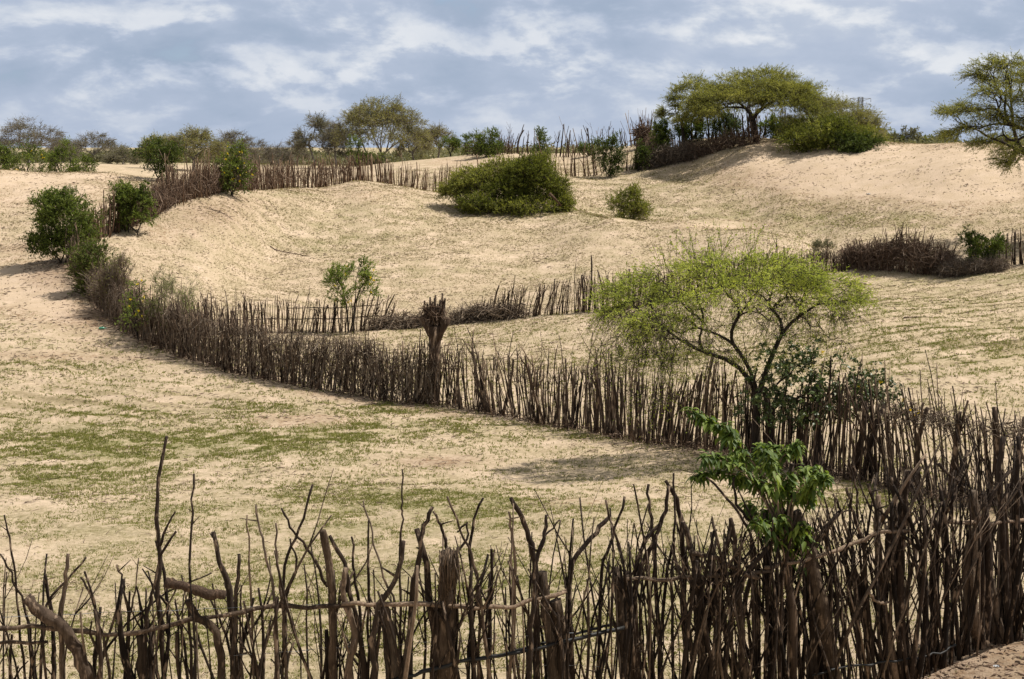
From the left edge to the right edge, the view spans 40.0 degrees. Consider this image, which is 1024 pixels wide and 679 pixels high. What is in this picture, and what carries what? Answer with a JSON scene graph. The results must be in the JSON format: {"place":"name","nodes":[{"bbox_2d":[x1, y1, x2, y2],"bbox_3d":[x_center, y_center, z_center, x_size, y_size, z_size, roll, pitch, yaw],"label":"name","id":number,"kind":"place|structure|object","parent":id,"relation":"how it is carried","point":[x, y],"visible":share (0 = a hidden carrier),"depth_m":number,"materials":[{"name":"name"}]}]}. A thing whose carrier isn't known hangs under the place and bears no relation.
{"place":"outdoors","nodes":[
{"label":"outdoors","id":0,"kind":"place"},
{"bbox_2d":[0,137,1023,678],"bbox_3d":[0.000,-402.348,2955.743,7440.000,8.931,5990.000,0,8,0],"label":"ground","id":1,"kind":"structure","parent":0,"point":[874,182],"depth_m":44.68,"materials":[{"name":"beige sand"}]},
{"bbox_2d":[0,144,18,169],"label":"leafy shrub","id":2,"kind":"object","parent":1,"relation":"on","point":[5,157],"visible":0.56,"depth_m":113.06,"materials":[{"name":"green plant"}]},
{"bbox_2d":[1,135,48,171],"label":"leafy shrub","id":3,"kind":"object","parent":1,"relation":"on","point":[31,154],"visible":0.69,"depth_m":110.73,"materials":[{"name":"green plant"}]},
{"bbox_2d":[0,115,72,163],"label":"acacia tree","id":4,"kind":"object","parent":1,"relation":"on","point":[20,126],"visible":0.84,"depth_m":162.10,"materials":[{"name":"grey plant"}]},
{"bbox_2d":[17,184,108,262],"bbox_3d":[-20.594,-5.287,64.808,3.749,3.820,3.910,-6,10,-39],"label":"leafy shrub","id":5,"kind":"object","parent":1,"relation":"on","point":[54,206],"visible":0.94,"depth_m":64.12,"materials":[{"name":"green plant"}]},
{"bbox_2d":[43,135,84,172],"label":"leafy shrub","id":6,"kind":"object","parent":1,"relation":"on","point":[52,158],"visible":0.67,"depth_m":106.86,"materials":[{"name":"green plant"}]},
{"bbox_2d":[47,135,81,162],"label":"acacia tree","id":7,"kind":"object","parent":1,"relation":"on","point":[77,151],"visible":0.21,"depth_m":176.34,"materials":[{"name":"green plant"}]},
{"bbox_2d":[68,152,98,171],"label":"leafy shrub","id":8,"kind":"object","parent":1,"relation":"on","point":[84,158],"visible":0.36,"depth_m":109.05,"materials":[{"name":"green plant"}]},
{"bbox_2d":[60,234,134,296],"bbox_3d":[-17.401,-2.852,58.626,2.656,3.061,2.800,4,9,26],"label":"scrub","id":9,"kind":"object","parent":1,"relation":"on","point":[88,252],"visible":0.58,"depth_m":58.13,"materials":[{"name":"green plant"}]},
{"bbox_2d":[70,129,128,161],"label":"acacia tree","id":10,"kind":"object","parent":1,"relation":"on","point":[109,144],"visible":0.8,"depth_m":182.74,"materials":[{"name":"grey plant"}]},
{"bbox_2d":[78,249,143,317],"bbox_3d":[-15.795,-2.174,55.297,2.764,2.779,2.765,0,8,0],"label":"scrub","id":11,"kind":"object","parent":1,"relation":"on","point":[111,271],"visible":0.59,"depth_m":54.76,"materials":[{"name":"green plant"}]},
{"bbox_2d":[100,143,143,163],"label":"acacia tree","id":12,"kind":"object","parent":1,"relation":"on","point":[119,155],"visible":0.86,"depth_m":167.71,"materials":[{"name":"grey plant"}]},
{"bbox_2d":[101,178,160,234],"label":"leafy shrub","id":13,"kind":"object","parent":1,"relation":"on","point":[126,192],"visible":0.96,"depth_m":73.05,"materials":[{"name":"green plant"}]},
{"bbox_2d":[115,276,166,341],"bbox_3d":[-13.181,-1.075,50.457,2.036,2.580,2.180,0,8,0],"label":"scrub","id":14,"kind":"object","parent":1,"relation":"on","point":[127,309],"visible":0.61,"depth_m":50.33,"materials":[{"name":"green plant"}]},
{"bbox_2d":[82,146,221,242],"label":"stake fence","id":15,"kind":"object","parent":1,"relation":"on","point":[199,184],"visible":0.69,"depth_m":78.25,"materials":[{"name":"brown wood"}]},
{"bbox_2d":[125,133,185,179],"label":"leafy shrub","id":16,"kind":"object","parent":1,"relation":"on","point":[158,144],"visible":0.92,"depth_m":88.77,"materials":[{"name":"green plant"}]},
{"bbox_2d":[135,131,183,168],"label":"acacia tree","id":17,"kind":"object","parent":1,"relation":"on","point":[142,139],"visible":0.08,"depth_m":150.16,"materials":[{"name":"green plant"}]},
{"bbox_2d":[137,263,202,326],"bbox_3d":[-12.036,-1.190,49.768,2.289,3.076,2.310,-4,9,-25],"label":"scrub","id":18,"kind":"object","parent":1,"relation":"on","point":[164,285],"visible":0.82,"depth_m":49.64,"materials":[{"name":"green plant"}]},
{"bbox_2d":[154,124,234,168],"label":"acacia tree","id":19,"kind":"object","parent":1,"relation":"on","point":[194,139],"visible":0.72,"depth_m":147.66,"materials":[{"name":"green plant"}]},
{"bbox_2d":[210,138,257,197],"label":"leafy shrub","id":20,"kind":"object","parent":1,"relation":"on","point":[233,165],"visible":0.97,"depth_m":84.67,"materials":[{"name":"green plant"}]},
{"bbox_2d":[207,127,265,162],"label":"acacia tree","id":21,"kind":"object","parent":1,"relation":"on","point":[231,134],"visible":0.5,"depth_m":163.00,"materials":[{"name":"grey plant"}]},
{"bbox_2d":[242,137,277,164],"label":"acacia tree","id":22,"kind":"object","parent":1,"relation":"on","point":[269,150],"visible":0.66,"depth_m":168.82,"materials":[{"name":"grey plant"}]},
{"bbox_2d":[263,142,296,164],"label":"acacia tree","id":23,"kind":"object","parent":1,"relation":"on","point":[277,149],"visible":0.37,"depth_m":173.47,"materials":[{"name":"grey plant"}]},
{"bbox_2d":[270,246,305,255],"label":"fallen branch","id":24,"kind":"object","parent":1,"relation":"on","point":[287,252],"visible":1,"depth_m":80.64,"materials":[{"name":"wood"}]},
{"bbox_2d":[181,282,397,335],"bbox_3d":[-9.803,-1.171,58.416,2.746,2.928,12.264,6,10,37],"label":"stake fence","id":25,"kind":"object","parent":1,"relation":"on","point":[264,310],"visible":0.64,"depth_m":60.81,"materials":[{"name":"brown wood"}]},
{"bbox_2d":[278,138,312,164],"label":"acacia tree","id":26,"kind":"object","parent":1,"relation":"on","point":[298,154],"visible":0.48,"depth_m":169.86,"materials":[{"name":"grey plant"}]},
{"bbox_2d":[287,110,339,162],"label":"acacia tree","id":27,"kind":"object","parent":1,"relation":"on","point":[299,135],"visible":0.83,"depth_m":155.51,"materials":[{"name":"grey plant"}]},
{"bbox_2d":[314,118,353,165],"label":"acacia tree","id":28,"kind":"object","parent":1,"relation":"on","point":[327,135],"visible":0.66,"depth_m":153.65,"materials":[{"name":"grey plant"}]},
{"bbox_2d":[321,254,385,332],"bbox_3d":[-6.983,-1.907,61.322,2.880,3.576,2.368,-5,9,-30],"label":"sapling","id":29,"kind":"object","parent":1,"relation":"on","point":[365,274],"visible":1,"depth_m":60.97,"materials":[{"name":"green plant"}]},
{"bbox_2d":[344,133,366,166],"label":"leafy shrub","id":30,"kind":"object","parent":1,"relation":"on","point":[358,144],"visible":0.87,"depth_m":144.38,"materials":[{"name":"green plant"}]},
{"bbox_2d":[355,150,385,164],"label":"leafy shrub","id":31,"kind":"object","parent":1,"relation":"on","point":[370,153],"visible":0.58,"depth_m":145.09,"materials":[{"name":"green plant"}]},
{"bbox_2d":[210,143,547,194],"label":"stake fence","id":32,"kind":"object","parent":1,"relation":"on","point":[275,175],"visible":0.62,"depth_m":100.49,"materials":[{"name":"brown wood"}]},
{"bbox_2d":[328,91,433,163],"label":"acacia tree","id":33,"kind":"object","parent":1,"relation":"on","point":[356,117],"visible":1,"depth_m":148.72,"materials":[{"name":"green plant"}]},
{"bbox_2d":[392,125,436,159],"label":"acacia tree","id":34,"kind":"object","parent":1,"relation":"on","point":[401,148],"visible":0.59,"depth_m":152.20,"materials":[{"name":"green plant"}]},
{"bbox_2d":[357,299,488,330],"bbox_3d":[-3.604,-0.755,62.944,7.100,2.034,2.404,-2,8,-12],"label":"brush pile","id":35,"kind":"object","parent":1,"relation":"on","point":[397,324],"visible":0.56,"depth_m":62.44,"materials":[{"name":"brown wood"}]},
{"bbox_2d":[412,293,451,404],"bbox_3d":[-2.255,0.471,39.714,1.089,3.607,0.862,-4,9,-25],"label":"dead trunk","id":36,"kind":"object","parent":1,"relation":"on","point":[435,321],"visible":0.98,"depth_m":39.51,"materials":[{"name":"brown wood"}]},
{"bbox_2d":[425,122,456,157],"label":"acacia tree","id":37,"kind":"object","parent":1,"relation":"on","point":[436,132],"visible":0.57,"depth_m":155.86,"materials":[{"name":"green plant"}]},
{"bbox_2d":[438,132,461,156],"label":"leafy shrub","id":38,"kind":"object","parent":1,"relation":"on","point":[454,142],"visible":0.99,"depth_m":140.34,"materials":[{"name":"green plant"}]},
{"bbox_2d":[459,133,474,154],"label":"leafy shrub","id":39,"kind":"object","parent":1,"relation":"on","point":[466,139],"visible":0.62,"depth_m":137.52,"materials":[{"name":"green plant"}]},
{"bbox_2d":[461,126,506,156],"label":"leafy shrub","id":40,"kind":"object","parent":1,"relation":"on","point":[482,147],"visible":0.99,"depth_m":131.56,"materials":[{"name":"green plant"}]},
{"bbox_2d":[461,127,516,154],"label":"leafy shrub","id":41,"kind":"object","parent":1,"relation":"on","point":[508,146],"visible":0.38,"depth_m":134.45,"materials":[{"name":"green plant"}]},
{"bbox_2d":[434,148,577,216],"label":"thorn bush","id":42,"kind":"object","parent":1,"relation":"on","point":[527,179],"visible":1,"depth_m":93.38,"materials":[{"name":"green plant"}]},
{"bbox_2d":[0,401,1023,678],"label":"stake fence","id":43,"kind":"object","parent":1,"relation":"on","point":[996,615],"visible":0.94,"depth_m":12.45,"materials":[{"name":"brown wood"}]},
{"bbox_2d":[163,577,226,599],"bbox_3d":[-2.574,2.019,11.406,0.499,0.203,0.100,-1,8,-5],"label":"rotten log","id":44,"kind":"object","parent":43,"relation":"on","point":[200,591],"visible":1,"depth_m":11.38,"materials":[{"name":"brown wood"}]},
{"bbox_2d":[393,626,624,678],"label":"black hose","id":45,"kind":"object","parent":43,"relation":"attached to","point":[516,652],"visible":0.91,"depth_m":11.88,"materials":[{"name":"plastic"}]},
{"bbox_2d":[463,624,612,662],"bbox_3d":[0.199,2.629,12.134,1.503,0.200,0.073,-3,8,-18],"label":"black hose","id":46,"kind":"object","parent":43,"relation":"attached to","point":[591,629],"visible":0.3,"depth_m":12.25,"materials":[{"name":"plastic"}]},
{"bbox_2d":[812,643,955,675],"bbox_3d":[3.618,3.103,13.538,1.739,0.084,0.087,-4,9,-25],"label":"black hose","id":47,"kind":"object","parent":43,"relation":"attached to","point":[884,661],"visible":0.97,"depth_m":13.50,"materials":[{"name":"plastic"}]},
{"bbox_2d":[0,276,1023,678],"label":"green grass","id":48,"kind":"structure","parent":1,"relation":"on","point":[138,438],"depth_m":28.64,"materials":[{"name":"plant"}]},
{"bbox_2d":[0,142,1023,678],"bbox_3d":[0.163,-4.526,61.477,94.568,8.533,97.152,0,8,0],"label":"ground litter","id":49,"kind":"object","parent":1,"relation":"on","point":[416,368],"visible":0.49,"depth_m":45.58,"materials":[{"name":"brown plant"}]},
{"bbox_2d":[0,133,1023,165],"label":"treeline","id":50,"kind":"object","parent":1,"relation":"on","point":[391,156],"visible":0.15,"depth_m":199.57,"materials":[{"name":"green plant"}]},
{"bbox_2d":[2,144,1023,370],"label":"green grass","id":51,"kind":"structure","parent":1,"relation":"on","point":[626,252],"depth_m":83.34,"materials":[{"name":"green plant"}]},
{"bbox_2d":[530,125,552,155],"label":"leafy shrub","id":52,"kind":"object","parent":1,"relation":"on","point":[540,134],"visible":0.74,"depth_m":129.38,"materials":[{"name":"green plant"}]},
{"bbox_2d":[60,222,1023,508],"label":"stake fence","id":53,"kind":"object","parent":1,"relation":"on","point":[182,336],"visible":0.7,"depth_m":35.73,"materials":[{"name":"brown wood"}]},
{"bbox_2d":[503,110,647,156],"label":"stake fence","id":54,"kind":"object","parent":1,"relation":"on","point":[568,144],"visible":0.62,"depth_m":131.73,"materials":[{"name":"brown wood"}]},
{"bbox_2d":[576,141,595,156],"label":"leafy shrub","id":55,"kind":"object","parent":1,"relation":"on","point":[580,150],"visible":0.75,"depth_m":129.75,"materials":[{"name":"green plant"}]},
{"bbox_2d":[537,135,654,176],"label":"stake fence","id":56,"kind":"object","parent":1,"relation":"on","point":[588,170],"visible":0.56,"depth_m":112.97,"materials":[{"name":"brown wood"}]},
{"bbox_2d":[586,130,628,176],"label":"leafy shrub","id":57,"kind":"object","parent":1,"relation":"on","point":[615,160],"visible":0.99,"depth_m":111.08,"materials":[{"name":"green plant"}]},
{"bbox_2d":[602,181,656,219],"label":"bush","id":58,"kind":"object","parent":1,"relation":"on","point":[636,207],"visible":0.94,"depth_m":90.90,"materials":[{"name":"green plant"}]},
{"bbox_2d":[630,138,652,171],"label":"leafy shrub","id":59,"kind":"object","parent":1,"relation":"on","point":[642,152],"visible":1,"depth_m":112.76,"materials":[{"name":"green plant"}]},
{"bbox_2d":[627,110,656,145],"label":"branch stack","id":60,"kind":"object","parent":1,"relation":"on","point":[639,132],"visible":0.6,"depth_m":124.99,"materials":[{"name":"brown wood"}]},
{"bbox_2d":[448,232,849,322],"bbox_3d":[8.280,-2.782,65.216,22.806,4.146,6.519,-3,9,-24],"label":"stake fence","id":61,"kind":"object","parent":1,"relation":"on","point":[493,311],"visible":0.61,"depth_m":61.91,"materials":[{"name":"brown wood"}]},
{"bbox_2d":[643,133,671,152],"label":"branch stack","id":62,"kind":"object","parent":1,"relation":"on","point":[651,141],"visible":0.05,"depth_m":120.42,"materials":[{"name":"brown wood"}]},
{"bbox_2d":[649,114,674,151],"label":"leafy shrub","id":63,"kind":"object","parent":1,"relation":"on","point":[663,131],"visible":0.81,"depth_m":116.99,"materials":[{"name":"green plant"}]},
{"bbox_2d":[631,137,707,168],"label":"brush pile","id":64,"kind":"object","parent":1,"relation":"on","point":[667,155],"visible":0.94,"depth_m":112.96,"materials":[{"name":"brown wood"}]},
{"bbox_2d":[652,70,722,144],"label":"acacia tree","id":65,"kind":"object","parent":1,"relation":"on","point":[660,112],"visible":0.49,"depth_m":114.45,"materials":[{"name":"green plant"}]},
{"bbox_2d":[670,118,710,142],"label":"leafy shrub","id":66,"kind":"object","parent":1,"relation":"on","point":[688,129],"visible":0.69,"depth_m":116.94,"materials":[{"name":"green plant"}]},
{"bbox_2d":[677,121,768,162],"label":"brush pile","id":67,"kind":"object","parent":1,"relation":"on","point":[716,145],"visible":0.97,"depth_m":110.73,"materials":[{"name":"brown wood"}]},
{"bbox_2d":[651,99,794,147],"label":"stake fence","id":68,"kind":"object","parent":1,"relation":"on","point":[712,134],"visible":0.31,"depth_m":117.49,"materials":[{"name":"brown wood"}]},
{"bbox_2d":[704,112,746,138],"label":"leafy shrub","id":69,"kind":"object","parent":1,"relation":"on","point":[728,118],"visible":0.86,"depth_m":116.51,"materials":[{"name":"green plant"}]},
{"bbox_2d":[576,220,886,458],"bbox_3d":[4.500,0.084,29.086,6.477,5.201,5.420,0,8,0],"label":"acacia tree","id":70,"kind":"object","parent":1,"relation":"on","point":[788,278],"visible":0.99,"depth_m":28.25,"materials":[{"name":"green plant"}]},
{"bbox_2d":[668,63,839,142],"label":"acacia tree","id":71,"kind":"object","parent":1,"relation":"on","point":[778,88],"visible":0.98,"depth_m":107.91,"materials":[{"name":"green plant"}]},
{"bbox_2d":[680,407,835,678],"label":"glossy shrub","id":72,"kind":"object","parent":1,"relation":"on","point":[812,485],"visible":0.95,"depth_m":12.87,"materials":[{"name":"green plant"}]},
{"bbox_2d":[757,112,789,138],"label":"leafy shrub","id":73,"kind":"object","parent":1,"relation":"on","point":[773,127],"visible":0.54,"depth_m":116.76,"materials":[{"name":"green plant"}]},
{"bbox_2d":[809,237,838,260],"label":"scrub","id":74,"kind":"object","parent":1,"relation":"on","point":[817,244],"visible":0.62,"depth_m":73.89,"materials":[{"name":"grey plant"}]},
{"bbox_2d":[731,331,918,444],"bbox_3d":[6.123,1.334,27.710,3.687,3.043,2.470,0,8,0],"label":"shrub","id":75,"kind":"object","parent":1,"relation":"on","point":[805,360],"visible":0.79,"depth_m":27.41,"materials":[{"name":"green plant"}]},
{"bbox_2d":[771,106,893,153],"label":"thorn bush","id":76,"kind":"object","parent":1,"relation":"on","point":[810,136],"visible":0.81,"depth_m":104.57,"materials":[{"name":"green plant"}]},
{"bbox_2d":[775,88,892,139],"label":"acacia tree","id":77,"kind":"object","parent":1,"relation":"on","point":[862,115],"visible":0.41,"depth_m":110.83,"materials":[{"name":"green plant"}]},
{"bbox_2d":[827,128,888,153],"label":"thorn bush","id":78,"kind":"object","parent":1,"relation":"on","point":[863,143],"visible":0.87,"depth_m":102.67,"materials":[{"name":"green plant"}]},
{"bbox_2d":[850,97,870,111],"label":"power pylon","id":79,"kind":"object","parent":1,"relation":"on","point":[863,98],"visible":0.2,"depth_m":749.45,"materials":[{"name":"metal"}]},
{"bbox_2d":[856,126,893,141],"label":"distant tree","id":80,"kind":"object","parent":1,"relation":"on","point":[884,133],"visible":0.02,"depth_m":205.35,"materials":[{"name":"green plant"}]},
{"bbox_2d":[887,130,903,141],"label":"distant tree","id":81,"kind":"object","parent":1,"relation":"on","point":[895,135],"visible":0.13,"depth_m":324.20,"materials":[{"name":"green plant"}]},
{"bbox_2d":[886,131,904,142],"bbox_3d":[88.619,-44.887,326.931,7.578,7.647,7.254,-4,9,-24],"label":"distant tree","id":82,"kind":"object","parent":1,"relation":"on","point":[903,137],"visible":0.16,"depth_m":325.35,"materials":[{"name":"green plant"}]},
{"bbox_2d":[829,218,964,276],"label":"brush pile","id":83,"kind":"object","parent":1,"relation":"on","point":[884,255],"visible":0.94,"depth_m":71.25,"materials":[{"name":"brown wood"}]},
{"bbox_2d":[896,125,922,141],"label":"distant tree","id":84,"kind":"object","parent":1,"relation":"on","point":[912,137],"visible":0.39,"depth_m":325.31,"materials":[{"name":"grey plant"}]},
{"bbox_2d":[902,131,926,142],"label":"distant tree","id":85,"kind":"object","parent":1,"relation":"on","point":[918,132],"visible":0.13,"depth_m":325.83,"materials":[{"name":"green plant"}]},
{"bbox_2d":[917,133,939,142],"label":"distant tree","id":86,"kind":"object","parent":1,"relation":"on","point":[925,136],"visible":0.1,"depth_m":326.41,"materials":[{"name":"green plant"}]},
{"bbox_2d":[938,129,959,141],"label":"distant tree","id":87,"kind":"object","parent":1,"relation":"on","point":[952,140],"visible":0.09,"depth_m":325.77,"materials":[{"name":"green plant"}]},
{"bbox_2d":[918,640,1023,678],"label":"soil clods","id":88,"kind":"object","parent":1,"relation":"on","point":[1017,662],"visible":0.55,"depth_m":13.73,"materials":[{"name":"brown soil"}]},
{"bbox_2d":[931,254,1015,277],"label":"brush pile","id":89,"kind":"object","parent":1,"relation":"on","point":[967,266],"visible":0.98,"depth_m":69.49,"materials":[{"name":"brown wood"}]},
{"bbox_2d":[930,48,1023,176],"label":"acacia tree","id":90,"kind":"object","parent":1,"relation":"on","point":[1014,125],"visible":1,"depth_m":72.92,"materials":[{"name":"green plant"}]},
{"bbox_2d":[957,221,1011,260],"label":"leafy shrub","id":91,"kind":"object","parent":1,"relation":"on","point":[978,244],"visible":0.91,"depth_m":70.39,"materials":[{"name":"green plant"}]},
{"bbox_2d":[999,228,1023,264],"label":"stake fence","id":92,"kind":"object","parent":1,"relation":"on","point":[1021,259],"visible":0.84,"depth_m":69.94,"materials":[{"name":"brown wood"}]},
{"bbox_2d":[0,0,1023,147],"label":"sky","id":93,"kind":"structure","parent":0,"point":[127,71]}
]}

